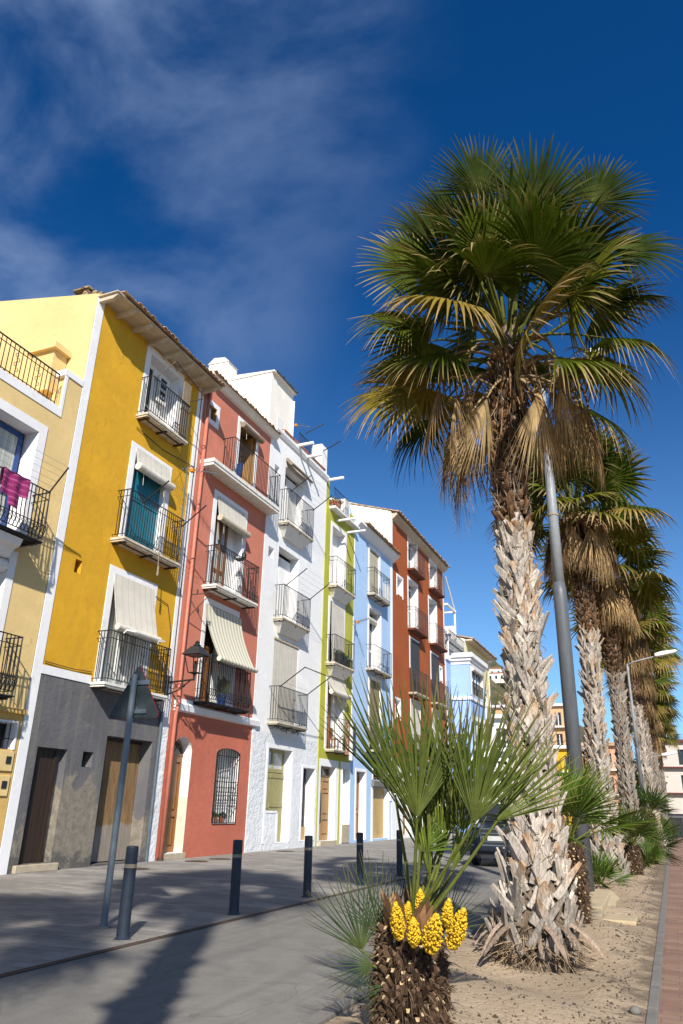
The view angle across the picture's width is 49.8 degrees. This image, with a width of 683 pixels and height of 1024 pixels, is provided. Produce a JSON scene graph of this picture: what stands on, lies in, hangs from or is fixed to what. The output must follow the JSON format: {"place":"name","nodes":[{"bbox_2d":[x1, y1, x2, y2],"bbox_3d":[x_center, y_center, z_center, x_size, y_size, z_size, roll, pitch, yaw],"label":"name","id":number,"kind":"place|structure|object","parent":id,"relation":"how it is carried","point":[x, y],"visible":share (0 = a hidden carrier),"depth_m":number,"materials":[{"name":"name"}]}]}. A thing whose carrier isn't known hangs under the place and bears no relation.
{"place":"outdoors","nodes":[
{"label":"outdoors","id":0,"kind":"place"},
{"bbox_2d":[0,859,502,1023],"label":"road","id":1,"kind":"structure","parent":0,"point":[275,967],"depth_m":7.31,"materials":[{"name":"asphalt"}]},
{"bbox_2d":[0,858,489,977],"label":"drain channel","id":2,"kind":"object","parent":1,"relation":"on","point":[10,973],"depth_m":9.23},
{"bbox_2d":[297,910,500,1023],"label":"road kerb","id":3,"kind":"structure","parent":1,"relation":"on","point":[326,1014],"depth_m":6.10,"materials":[{"name":"concrete"}]},
{"bbox_2d":[467,804,508,864],"bbox_3d":[5.569,10.515,24.072,2.260,1.777,4.935,-8,-23,21],"label":"parked car","id":4,"kind":"object","parent":1,"relation":"on","point":[491,843],"visible":0.32,"depth_m":22.11,"materials":[{"name":"blue paint"}]},
{"bbox_2d":[0,826,569,973],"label":"pavement","id":5,"kind":"structure","parent":0,"point":[49,916],"depth_m":13.74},
{"bbox_2d":[0,331,83,843],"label":"terraced house","id":6,"kind":"structure","parent":5,"relation":"on","point":[38,413],"depth_m":18.34,"materials":[{"name":"beige paint"}]},
{"bbox_2d":[0,551,17,644],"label":"window","id":7,"kind":"structure","parent":6,"relation":"in","point":[7,565],"depth_m":17.40,"materials":[{"name":"white paint"}]},
{"bbox_2d":[0,719,18,749],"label":"window","id":8,"kind":"structure","parent":6,"relation":"in","point":[8,730],"depth_m":17.11,"materials":[{"name":"white"}]},
{"bbox_2d":[0,467,30,508],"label":"towel","id":9,"kind":"object","parent":6,"relation":"hanging from","point":[15,485],"visible":1,"depth_m":17.16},
{"bbox_2d":[0,398,47,534],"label":"window","id":10,"kind":"structure","parent":6,"relation":"in","point":[35,433],"depth_m":18.62,"materials":[{"name":"white paint"}]},
{"bbox_2d":[0,285,225,874],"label":"terraced house","id":11,"kind":"structure","parent":5,"relation":"on","point":[110,617],"depth_m":21.16,"materials":[{"name":"yellow paint"}]},
{"bbox_2d":[18,747,67,864],"bbox_3d":[-7.249,7.033,17.696,0.240,2.580,1.030,-8,-23,21],"label":"door","id":12,"kind":"structure","parent":11,"relation":"in","point":[49,768],"depth_m":17.80,"materials":[{"name":"brown wood"}]},
{"bbox_2d":[90,736,152,864],"bbox_3d":[-6.228,7.932,20.328,0.500,3.190,2.040,-8,-23,21],"label":"garage door","id":13,"kind":"structure","parent":11,"relation":"in","point":[139,756],"depth_m":20.74,"materials":[{"name":"brown wood"}]},
{"bbox_2d":[93,564,161,685],"bbox_3d":[-6.099,3.413,21.235,0.784,3.320,2.240,-8,-23,21],"label":"window","id":14,"kind":"structure","parent":11,"relation":"in","point":[130,600],"depth_m":21.23,"materials":[{"name":"fabric"}]},
{"bbox_2d":[118,441,174,554],"bbox_3d":[-6.021,-0.304,22.832,0.592,3.270,2.100,-8,-23,21],"label":"window","id":15,"kind":"structure","parent":11,"relation":"in","point":[147,473],"depth_m":22.99,"materials":[{"name":"teal paint"}]},
{"bbox_2d":[138,346,184,433],"bbox_3d":[-6.095,-3.864,24.415,0.392,2.650,2.090,-8,-23,21],"label":"window","id":16,"kind":"structure","parent":11,"relation":"in","point":[155,364],"depth_m":24.74,"materials":[{"name":"white paint"}]},
{"bbox_2d":[165,640,210,697],"bbox_3d":[-4.764,4.803,22.569,1.290,1.690,0.660,-8,-23,21],"label":"wall lantern","id":17,"kind":"object","parent":11,"relation":"attached to","point":[196,650],"depth_m":22.47,"materials":[{"name":"black metal"}]},
{"bbox_2d":[175,453,218,554],"bbox_3d":[-4.821,-0.124,24.102,1.439,3.374,0.600,13,-24,-26],"label":"tv antenna","id":18,"kind":"object","parent":11,"relation":"attached to","point":[192,470],"visible":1,"depth_m":24.28,"materials":[{"name":"metal"}]},
{"bbox_2d":[112,846,138,940],"bbox_3d":[-2.691,4.778,9.254,0.240,1.055,0.234,6,-22,-12],"label":"bollard","id":19,"kind":"object","parent":5,"relation":"on","point":[126,901],"visible":1,"depth_m":9.19,"materials":[{"name":"metal"}]},
{"bbox_2d":[96,667,158,928],"bbox_3d":[-3.151,3.957,10.512,0.876,3.497,0.200,-8,-23,21],"label":"road sign","id":20,"kind":"object","parent":5,"relation":"on","point":[136,700],"visible":1,"depth_m":10.82,"materials":[{"name":"metal"}]},
{"bbox_2d":[154,370,280,860],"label":"terraced house","id":21,"kind":"structure","parent":5,"relation":"on","point":[214,722],"depth_m":25.78,"materials":[{"name":"red paint"}]},
{"bbox_2d":[163,737,191,853],"bbox_3d":[-5.190,8.643,22.596,0.424,3.340,1.056,-8,-23,21],"label":"arched door","id":22,"kind":"structure","parent":21,"relation":"in","point":[178,794],"depth_m":22.90,"materials":[{"name":"brown wood"}]},
{"bbox_2d":[205,396,220,429],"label":"window","id":23,"kind":"structure","parent":21,"relation":"in","point":[214,414],"depth_m":27.42,"materials":[{"name":"white wood"}]},
{"bbox_2d":[195,596,239,706],"bbox_3d":[-4.461,4.972,25.643,0.442,3.530,2.360,-8,-23,21],"label":"window","id":24,"kind":"structure","parent":21,"relation":"in","point":[206,642],"depth_m":25.68,"materials":[{"name":"black"}]},
{"bbox_2d":[211,747,240,823],"bbox_3d":[-4.092,9.315,25.052,0.449,2.384,1.545,-8,-23,21],"label":"grilled window","id":25,"kind":"structure","parent":21,"relation":"in","point":[225,790],"depth_m":25.30,"materials":[{"name":"white paint"}]},
{"bbox_2d":[206,489,250,595],"bbox_3d":[-4.225,1.289,27.060,0.745,3.670,2.420,-8,-23,21],"label":"window","id":26,"kind":"structure","parent":21,"relation":"in","point":[229,520],"depth_m":27.35,"materials":[{"name":"white"}]},
{"bbox_2d":[234,416,264,488],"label":"window","id":27,"kind":"structure","parent":21,"relation":"in","point":[246,434],"depth_m":29.74,"materials":[{"name":"white wood"}]},
{"bbox_2d":[226,840,242,915],"bbox_3d":[-1.653,5.707,11.515,0.240,1.055,0.234,1,-22,0],"label":"bollard","id":28,"kind":"object","parent":5,"relation":"on","point":[234,900],"visible":1,"depth_m":11.45,"materials":[{"name":"metal"}]},
{"bbox_2d":[208,357,343,851],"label":"terraced house","id":29,"kind":"structure","parent":5,"relation":"on","point":[283,802],"depth_m":31.22,"materials":[{"name":"white paint"}]},
{"bbox_2d":[262,743,293,843],"bbox_3d":[-2.600,10.841,28.356,0.432,3.490,2.280,-8,-23,21],"label":"door","id":30,"kind":"structure","parent":29,"relation":"in","point":[276,827],"depth_m":28.77,"materials":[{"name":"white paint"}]},
{"bbox_2d":[270,636,298,724],"bbox_3d":[-2.386,6.947,29.905,0.230,3.320,2.260,-8,-23,21],"label":"window","id":31,"kind":"structure","parent":29,"relation":"in","point":[285,656],"depth_m":29.92,"materials":[{"name":"white"}]},
{"bbox_2d":[275,546,298,622],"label":"window","id":32,"kind":"structure","parent":29,"relation":"in","point":[287,571],"depth_m":31.90,"materials":[{"name":"white paint"}]},
{"bbox_2d":[279,457,312,530],"bbox_3d":[-2.119,-0.566,32.910,0.850,3.151,2.134,-8,-23,21],"label":"window","id":33,"kind":"structure","parent":29,"relation":"in","point":[288,484],"depth_m":33.43,"materials":[{"name":"white paint"}]},
{"bbox_2d":[299,765,315,840],"bbox_3d":[-1.599,12.062,30.542,0.482,2.890,1.380,-8,-23,21],"label":"door","id":34,"kind":"structure","parent":29,"relation":"in","point":[308,782],"depth_m":30.96,"materials":[{"name":"white"}]},
{"bbox_2d":[301,835,312,897],"bbox_3d":[-0.632,6.663,13.846,0.234,1.055,0.240,2,-21,-4],"label":"bollard","id":35,"kind":"object","parent":5,"relation":"on","point":[307,878],"visible":0.96,"depth_m":13.79,"materials":[{"name":"metal"}]},
{"bbox_2d":[315,481,365,845],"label":"terraced house","id":36,"kind":"structure","parent":5,"relation":"on","point":[332,823],"depth_m":34.70,"materials":[{"name":"paint"}]},
{"bbox_2d":[316,758,337,841],"bbox_3d":[-0.784,12.619,32.276,0.382,3.300,2.200,-8,-23,21],"label":"door","id":37,"kind":"structure","parent":36,"relation":"in","point":[328,786],"depth_m":32.66,"materials":[{"name":"white paint"}]},
{"bbox_2d":[328,728,338,748],"bbox_3d":[-0.362,10.204,33.101,0.330,0.925,0.400,-8,-23,21],"label":"wooden chair","id":38,"kind":"object","parent":36,"relation":"on","point":[330,737],"visible":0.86,"depth_m":33.07,"materials":[{"name":"brown wood"}]},
{"bbox_2d":[327,595,344,661],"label":"window","id":39,"kind":"structure","parent":36,"relation":"in","point":[336,610],"depth_m":35.47,"materials":[{"name":"beige"}]},
{"bbox_2d":[329,497,342,507],"bbox_3d":[-0.319,-0.398,37.483,0.816,0.834,0.820,-8,-23,21],"label":"flower pot","id":40,"kind":"object","parent":36,"relation":"on","point":[332,502],"visible":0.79,"depth_m":37.28,"materials":[{"name":"ceramic"}]},
{"bbox_2d":[329,521,346,588],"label":"window","id":41,"kind":"structure","parent":36,"relation":"in","point":[338,542],"depth_m":37.52,"materials":[{"name":"white paint"}]},
{"bbox_2d":[324,675,351,750],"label":"window","id":42,"kind":"structure","parent":36,"relation":"in","point":[336,684],"depth_m":34.49,"materials":[{"name":"white"}]},
{"bbox_2d":[341,767,350,842],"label":"door","id":43,"kind":"structure","parent":36,"relation":"in","point":[345,794],"depth_m":34.26,"materials":[{"name":"white paint"}]},
{"bbox_2d":[345,720,349,754],"bbox_3d":[0.275,10.375,33.858,0.070,1.550,0.602,-8,-23,21],"label":"patterned sheet","id":44,"kind":"object","parent":36,"relation":"hanging from","point":[347,727],"visible":0.67,"depth_m":33.81,"materials":[{"name":"fabric"}]},
{"bbox_2d":[349,721,352,759],"bbox_3d":[0.467,10.643,34.247,0.064,1.750,0.403,-8,-24,23],"label":"white sheet","id":45,"kind":"object","parent":36,"relation":"hanging from","point":[351,746],"visible":0.62,"depth_m":34.13,"materials":[{"name":"fabric"}]},
{"bbox_2d":[355,832,363,885],"bbox_3d":[0.404,7.604,16.136,0.240,1.055,0.234,12,-25,-27],"label":"bollard","id":46,"kind":"object","parent":5,"relation":"on","point":[359,847],"visible":0.89,"depth_m":16.10,"materials":[{"name":"metal"}]},
{"bbox_2d":[329,501,401,842],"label":"terraced house","id":47,"kind":"structure","parent":5,"relation":"on","point":[376,553],"depth_m":39.20,"materials":[{"name":"blue"}]},
{"bbox_2d":[354,768,366,840],"bbox_3d":[0.737,14.148,35.671,0.432,3.210,1.520,-8,-23,21],"label":"door","id":48,"kind":"structure","parent":47,"relation":"in","point":[360,778],"depth_m":36.09,"materials":[{"name":"white wood"}]},
{"bbox_2d":[368,544,380,596],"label":"window","id":49,"kind":"structure","parent":47,"relation":"in","point":[374,557],"depth_m":41.75,"materials":[{"name":"white"}]},
{"bbox_2d":[367,604,381,670],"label":"window","id":50,"kind":"structure","parent":47,"relation":"in","point":[374,623],"depth_m":41.04,"materials":[{"name":"white wood"}]},
{"bbox_2d":[368,675,381,750],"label":"window","id":51,"kind":"structure","parent":47,"relation":"in","point":[373,679],"depth_m":39.11,"materials":[{"name":"white"}]},
{"bbox_2d":[371,780,389,840],"bbox_3d":[1.936,15.396,37.980,0.490,2.860,2.820,-8,-23,21],"label":"garage door","id":52,"kind":"structure","parent":47,"relation":"in","point":[380,798],"depth_m":38.41,"materials":[{"name":"beige paint"}]},
{"bbox_2d":[329,498,449,838],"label":"terraced house","id":53,"kind":"structure","parent":5,"relation":"on","point":[420,565],"depth_m":47.10,"materials":[{"name":"red paint"}]},
{"bbox_2d":[395,697,400,720],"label":"window","id":54,"kind":"structure","parent":53,"relation":"in","point":[398,700],"depth_m":42.75,"materials":[{"name":"white paint"}]},
{"bbox_2d":[396,573,402,599],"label":"window","id":55,"kind":"structure","parent":53,"relation":"in","point":[399,580],"depth_m":46.05,"materials":[{"name":"white paint"}]},
{"bbox_2d":[403,791,409,835],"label":"door","id":56,"kind":"structure","parent":53,"relation":"in","point":[405,822],"depth_m":41.97,"materials":[{"name":"white wood"}]},
{"bbox_2d":[407,535,417,567],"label":"window","id":57,"kind":"structure","parent":53,"relation":"in","point":[409,541],"depth_m":49.87,"materials":[{"name":"white paint"}]},
{"bbox_2d":[407,576,418,628],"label":"window","id":58,"kind":"structure","parent":53,"relation":"in","point":[412,593],"depth_m":48.56,"materials":[{"name":"white paint"}]},
{"bbox_2d":[409,635,419,692],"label":"window","id":59,"kind":"structure","parent":53,"relation":"in","point":[414,656],"depth_m":46.22,"materials":[{"name":"black"}]},
{"bbox_2d":[410,698,420,751],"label":"window","id":60,"kind":"structure","parent":53,"relation":"in","point":[417,703],"depth_m":45.38,"materials":[{"name":"white"}]},
{"bbox_2d":[429,558,436,586],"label":"window","id":61,"kind":"structure","parent":53,"relation":"in","point":[431,565],"depth_m":53.98,"materials":[{"name":"white paint"}]},
{"bbox_2d":[428,595,437,642],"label":"window","id":62,"kind":"structure","parent":53,"relation":"in","point":[432,604],"depth_m":52.50,"materials":[{"name":"white paint"}]},
{"bbox_2d":[430,650,439,701],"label":"window","id":63,"kind":"structure","parent":53,"relation":"in","point":[434,658],"depth_m":50.11,"materials":[{"name":"black"}]},
{"bbox_2d":[432,708,440,748],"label":"window","id":64,"kind":"structure","parent":53,"relation":"in","point":[433,726],"depth_m":48.88,"materials":[{"name":"white"}]},
{"bbox_2d":[439,665,442,682],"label":"window","id":65,"kind":"structure","parent":53,"relation":"in","point":[440,667],"depth_m":52.12,"materials":[{"name":"white paint"}]},
{"bbox_2d":[395,830,403,875],"bbox_3d":[1.462,8.591,18.541,0.240,1.055,0.234,-4,-23,13],"label":"bollard","id":66,"kind":"object","parent":5,"relation":"on","point":[399,857],"visible":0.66,"depth_m":18.47,"materials":[{"name":"metal"}]},
{"bbox_2d":[444,576,487,833],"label":"terraced house","id":67,"kind":"structure","parent":5,"relation":"on","point":[465,671],"depth_m":54.31,"materials":[{"name":"paint"}]},
{"bbox_2d":[470,665,483,700],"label":"window","id":68,"kind":"structure","parent":67,"relation":"in","point":[476,675],"depth_m":55.82,"materials":[{"name":"white paint"}]},
{"bbox_2d":[475,717,485,755],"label":"window","id":69,"kind":"structure","parent":67,"relation":"in","point":[476,723],"depth_m":54.52,"materials":[{"name":"white paint"}]},
{"bbox_2d":[457,635,496,823],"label":"terraced house","id":70,"kind":"structure","parent":5,"relation":"on","point":[478,649],"depth_m":63.98,"materials":[{"name":"yellow paint"}]},
{"bbox_2d":[581,742,618,802],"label":"peach house","id":71,"kind":"structure","parent":5,"relation":"on","point":[611,748],"depth_m":89.60,"materials":[{"name":"paint"}]},
{"bbox_2d":[335,649,344,664],"bbox_3d":[-0.116,6.835,34.667,0.554,0.745,0.561,-8,-23,21],"label":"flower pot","id":72,"kind":"object","parent":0,"point":[340,654],"visible":0.77,"depth_m":34.53,"materials":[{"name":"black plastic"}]},
{"bbox_2d":[0,0,682,759],"label":"sky","id":73,"kind":"structure","parent":0,"point":[223,166],"materials":[{"name":"blue"}]},
{"bbox_2d":[489,661,638,808],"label":"hill","id":74,"kind":"structure","parent":0,"point":[493,684],"depth_m":264.51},
{"bbox_2d":[489,667,501,671],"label":"hill house","id":75,"kind":"structure","parent":74,"relation":"on","point":[499,669],"depth_m":285.20,"materials":[{"name":"white paint"}]},
{"bbox_2d":[489,672,505,684],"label":"hill house","id":76,"kind":"structure","parent":74,"relation":"on","point":[495,677],"depth_m":271.27,"materials":[{"name":"white paint"}]},
{"bbox_2d":[633,756,667,811],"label":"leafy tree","id":77,"kind":"object","parent":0,"point":[635,773],"visible":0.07,"depth_m":90.94,"materials":[{"name":"green plant"}]},
{"bbox_2d":[658,838,682,1023],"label":"promenade","id":78,"kind":"structure","parent":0,"point":[671,1001],"depth_m":9.20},
{"bbox_2d":[668,814,682,838],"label":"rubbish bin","id":79,"kind":"object","parent":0,"point":[678,818],"visible":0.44,"depth_m":50.52,"materials":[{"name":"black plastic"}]},
{"label":"ground","id":80,"kind":"structure","parent":0,"visible":0},
{"bbox_2d":[325,856,666,1023],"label":"planting bed","id":81,"kind":"object","parent":80,"relation":"on","point":[504,1008],"visible":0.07,"depth_m":7.27,"materials":[{"name":"sand"}]},
{"bbox_2d":[303,660,590,1023],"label":"fan palm","id":82,"kind":"object","parent":81,"relation":"on","point":[410,979],"visible":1,"depth_m":5.36,"materials":[{"name":"green plant"}]},
{"bbox_2d":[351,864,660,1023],"bbox_3d":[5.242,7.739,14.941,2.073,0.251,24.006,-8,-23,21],"label":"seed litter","id":83,"kind":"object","parent":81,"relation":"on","point":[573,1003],"visible":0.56,"depth_m":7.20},
{"bbox_2d":[336,133,682,974],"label":"tall palm","id":84,"kind":"object","parent":81,"relation":"on","point":[520,237],"visible":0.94,"depth_m":10.32,"materials":[{"name":"green plant"}]},
{"bbox_2d":[481,754,659,923],"bbox_3d":[3.268,4.811,10.728,2.552,2.524,2.367,10,-23,-21],"label":"fan palm","id":85,"kind":"object","parent":81,"relation":"on","point":[588,802],"visible":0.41,"depth_m":10.54,"materials":[{"name":"green plant"}]},
{"bbox_2d":[483,420,676,882],"bbox_3d":[6.616,3.162,19.971,5.468,12.445,5.416,-8,-23,21],"label":"tall palm","id":86,"kind":"object","parent":81,"relation":"on","point":[584,548],"visible":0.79,"depth_m":19.89,"materials":[{"name":"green plant"}]},
{"bbox_2d":[533,496,682,861],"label":"tall palm","id":87,"kind":"object","parent":81,"relation":"on","point":[614,607],"visible":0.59,"depth_m":25.36,"materials":[{"name":"green plant"}]},
{"bbox_2d":[589,889,637,925],"bbox_3d":[4.562,6.924,12.981,1.329,0.200,3.910,-8,-23,21],"label":"lamp footing","id":88,"kind":"object","parent":81,"relation":"on","point":[602,899],"visible":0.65,"depth_m":12.15,"materials":[{"name":"beige concrete"}]},
{"bbox_2d":[538,344,622,891],"bbox_3d":[5.716,1.632,16.078,2.140,12.158,0.301,-8,-23,21],"label":"street lamp","id":89,"kind":"object","parent":88,"relation":"on","point":[569,698],"visible":0.56,"depth_m":15.81,"materials":[{"name":"metal"}]},
{"bbox_2d":[592,847,638,888],"bbox_3d":[5.546,7.811,16.082,1.527,1.037,1.717,10,-23,-21],"label":"fan palm","id":90,"kind":"object","parent":81,"relation":"on","point":[604,869],"visible":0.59,"depth_m":15.84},
{"bbox_2d":[569,564,682,851],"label":"tall palm","id":91,"kind":"object","parent":81,"relation":"on","point":[635,650],"visible":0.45,"depth_m":31.94,"materials":[{"name":"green plant"}]},
{"bbox_2d":[629,1006,640,1014],"bbox_3d":[2.486,4.216,6.225,0.097,0.062,0.098,-8,-23,21],"label":"stone","id":92,"kind":"object","parent":81,"relation":"on","point":[634,1010],"visible":1,"depth_m":6.20,"materials":[{"name":"stone"}]},
{"bbox_2d":[616,799,663,874],"bbox_3d":[7.856,8.883,20.100,1.962,2.068,2.250,-8,-23,21],"label":"fan palm","id":93,"kind":"object","parent":81,"relation":"on","point":[633,852],"visible":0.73,"depth_m":19.91,"materials":[{"name":"green plant"}]},
{"bbox_2d":[600,616,682,843],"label":"tall palm","id":94,"kind":"object","parent":81,"relation":"on","point":[647,684],"visible":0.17,"depth_m":39.55,"materials":[{"name":"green plant"}]},
{"bbox_2d":[603,665,682,759],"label":"tall palm","id":95,"kind":"object","parent":81,"relation":"on","point":[652,706],"visible":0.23,"depth_m":48.31,"materials":[{"name":"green plant"}]},
{"bbox_2d":[616,779,680,859],"bbox_3d":[11.571,11.527,27.563,2.316,2.974,2.270,-8,-23,21],"label":"fan palm","id":96,"kind":"object","parent":81,"relation":"on","point":[653,800],"visible":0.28,"depth_m":27.47,"materials":[{"name":"green plant"}]},
{"bbox_2d":[626,836,672,867],"bbox_3d":[8.911,10.047,21.673,1.783,1.084,1.384,21,-29,-40],"label":"fan palm","id":97,"kind":"object","parent":81,"relation":"on","point":[652,854],"visible":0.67,"depth_m":21.59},
{"bbox_2d":[626,649,676,817],"bbox_3d":[12.714,9.388,29.065,2.063,7.785,0.300,-8,-23,21],"label":"street lamp","id":98,"kind":"object","parent":81,"relation":"on","point":[663,653],"visible":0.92,"depth_m":29.86,"materials":[{"name":"metal"}]},
{"bbox_2d":[626,701,678,816],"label":"tall palm","id":99,"kind":"object","parent":81,"relation":"on","point":[668,729],"visible":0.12,"depth_m":68.63,"materials":[{"name":"brown plant"}]},
{"bbox_2d":[626,674,681,818],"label":"tall palm","id":100,"kind":"object","parent":81,"relation":"on","point":[664,705],"visible":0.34,"depth_m":57.53,"materials":[{"name":"brown plant"}]},
{"bbox_2d":[640,812,680,841],"bbox_3d":[13.476,13.697,31.651,2.212,1.978,2.423,-8,-23,21],"label":"fan palm","id":101,"kind":"object","parent":81,"relation":"on","point":[666,823],"visible":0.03,"depth_m":31.48,"materials":[{"name":"green plant"}]},
{"bbox_2d":[644,821,682,865],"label":"fan palm","id":102,"kind":"object","parent":81,"relation":"on","point":[671,845],"visible":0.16,"depth_m":24.64,"materials":[{"name":"green plant"}]},
{"bbox_2d":[657,721,682,821],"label":"tall palm","id":103,"kind":"object","parent":81,"relation":"on","point":[670,740],"visible":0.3,"depth_m":82.24,"materials":[{"name":"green plant"}]},
{"bbox_2d":[659,814,680,844],"bbox_3d":[15.124,15.210,34.899,1.670,1.909,1.692,12,-24,-24],"label":"round bush","id":104,"kind":"object","parent":81,"relation":"on","point":[679,832],"visible":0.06,"depth_m":34.71,"materials":[{"name":"green plant"}]},
{"bbox_2d":[491,714,508,803],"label":"white building","id":105,"kind":"structure","parent":80,"relation":"on","point":[497,718],"depth_m":69.23,"materials":[{"name":"paint"}]},
{"bbox_2d":[492,703,565,744],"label":"apartment building","id":106,"kind":"structure","parent":80,"relation":"on","point":[558,709],"depth_m":112.52,"materials":[{"name":"beige paint"}]},
{"bbox_2d":[554,712,561,724],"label":"window","id":107,"kind":"structure","parent":106,"relation":"in","point":[558,722],"depth_m":112.82,"materials":[{"name":"white glass"}]},
{"bbox_2d":[556,734,562,744],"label":"window","id":108,"kind":"structure","parent":106,"relation":"in","point":[560,740],"depth_m":111.75,"materials":[{"name":"white glass"}]},
{"bbox_2d":[553,745,585,824],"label":"ochre building","id":109,"kind":"structure","parent":80,"relation":"on","point":[562,751],"depth_m":88.43,"materials":[{"name":"paint"}]},
{"bbox_2d":[645,833,671,1023],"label":"path kerb","id":110,"kind":"structure","parent":80,"relation":"on","point":[653,1007],"depth_m":8.16,"materials":[{"name":"concrete"}]},
{"bbox_2d":[662,740,682,813],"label":"white building","id":111,"kind":"structure","parent":80,"relation":"on","point":[673,767],"depth_m":105.70,"materials":[{"name":"paint"}]},
{"bbox_2d":[677,750,682,764],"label":"window","id":112,"kind":"structure","parent":111,"relation":"in","point":[680,756],"depth_m":106.55,"materials":[{"name":"grey glass"}]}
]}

